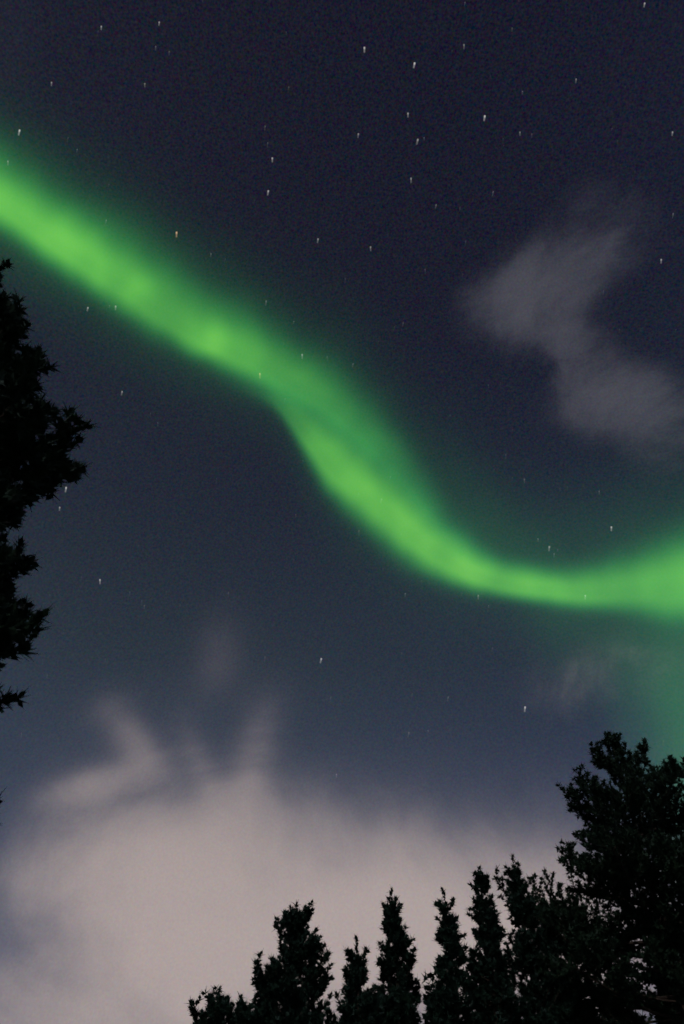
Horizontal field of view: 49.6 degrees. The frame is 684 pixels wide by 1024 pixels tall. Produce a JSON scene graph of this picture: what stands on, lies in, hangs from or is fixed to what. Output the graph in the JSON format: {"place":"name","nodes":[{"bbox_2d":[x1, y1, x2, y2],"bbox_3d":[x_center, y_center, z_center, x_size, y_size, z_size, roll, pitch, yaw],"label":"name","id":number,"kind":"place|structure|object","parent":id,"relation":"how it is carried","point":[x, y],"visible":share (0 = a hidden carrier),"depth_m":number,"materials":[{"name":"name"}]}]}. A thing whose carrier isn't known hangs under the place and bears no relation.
{"place":"outdoors","nodes":[
{"label":"outdoors","id":0,"kind":"place"},
{"bbox_2d":[0,0,683,1023],"label":"sky","id":1,"kind":"structure","parent":0,"point":[368,315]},
{"bbox_3d":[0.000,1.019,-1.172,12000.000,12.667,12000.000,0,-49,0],"label":"ground","id":2,"kind":"structure","parent":0,"visible":0},
{"bbox_2d":[0,257,100,824],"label":"tree","id":3,"kind":"object","parent":2,"relation":"on","point":[50,466],"visible":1,"depth_m":7.90,"materials":[{"name":"green plant"}]},
{"bbox_2d":[185,984,239,1023],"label":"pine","id":4,"kind":"object","parent":2,"relation":"on","point":[217,1009],"visible":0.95,"depth_m":19.86,"materials":[{"name":"green plant"}]},
{"bbox_2d":[225,991,253,1016],"bbox_3d":[-3.587,19.748,21.646,3.768,9.863,4.286,0,-49,0],"label":"tree","id":5,"kind":"object","parent":2,"relation":"on","point":[240,999],"visible":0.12,"depth_m":24.57,"materials":[{"name":"green plant"}]},
{"bbox_2d":[233,962,284,1023],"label":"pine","id":6,"kind":"object","parent":2,"relation":"on","point":[268,1013],"visible":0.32,"depth_m":20.11,"materials":[{"name":"green plant"}]},
{"bbox_2d":[229,899,342,1023],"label":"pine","id":7,"kind":"object","parent":2,"relation":"on","point":[292,997],"visible":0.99,"depth_m":19.98,"materials":[{"name":"green plant"}]},
{"bbox_2d":[328,934,388,1023],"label":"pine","id":8,"kind":"object","parent":2,"relation":"on","point":[355,970],"visible":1,"depth_m":19.63,"materials":[{"name":"green plant"}]},
{"bbox_2d":[378,982,405,1023],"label":"pine","id":9,"kind":"object","parent":2,"relation":"on","point":[391,1015],"visible":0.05,"depth_m":27.11,"materials":[{"name":"green plant"}]},
{"bbox_2d":[370,886,425,1023],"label":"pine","id":10,"kind":"object","parent":2,"relation":"on","point":[400,1007],"visible":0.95,"depth_m":20.66,"materials":[{"name":"green plant"}]},
{"bbox_2d":[420,964,463,1023],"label":"tree","id":11,"kind":"object","parent":2,"relation":"on","point":[426,997],"visible":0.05,"depth_m":23.30,"materials":[{"name":"green plant"}]},
{"bbox_2d":[422,887,488,1023],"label":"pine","id":12,"kind":"object","parent":2,"relation":"on","point":[447,999],"visible":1,"depth_m":20.20,"materials":[{"name":"green plant"}]},
{"bbox_2d":[459,865,532,1023],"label":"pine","id":13,"kind":"object","parent":2,"relation":"on","point":[489,935],"visible":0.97,"depth_m":21.32,"materials":[{"name":"green plant"}]},
{"bbox_2d":[500,852,578,1023],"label":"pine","id":14,"kind":"object","parent":2,"relation":"on","point":[528,948],"visible":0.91,"depth_m":21.55,"materials":[{"name":"green plant"}]},
{"bbox_2d":[539,897,606,1023],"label":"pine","id":15,"kind":"object","parent":2,"relation":"on","point":[587,1012],"visible":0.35,"depth_m":21.67,"materials":[{"name":"green plant"}]},
{"bbox_2d":[491,731,683,1023],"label":"tree","id":16,"kind":"object","parent":2,"relation":"on","point":[619,867],"visible":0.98,"depth_m":22.66,"materials":[{"name":"green plant"}]},
{"bbox_2d":[600,1008,647,1020],"bbox_3d":[9.870,20.942,23.497,4.598,11.089,4.300,0,-49,0],"label":"pine","id":17,"kind":"object","parent":2,"relation":"on","point":[616,1017],"visible":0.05,"depth_m":26.38,"materials":[{"name":"green plant"}]},
{"bbox_2d":[652,980,674,1023],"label":"pine","id":18,"kind":"object","parent":2,"relation":"on","point":[658,1010],"visible":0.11,"depth_m":25.74,"materials":[{"name":"green plant"}]}
]}

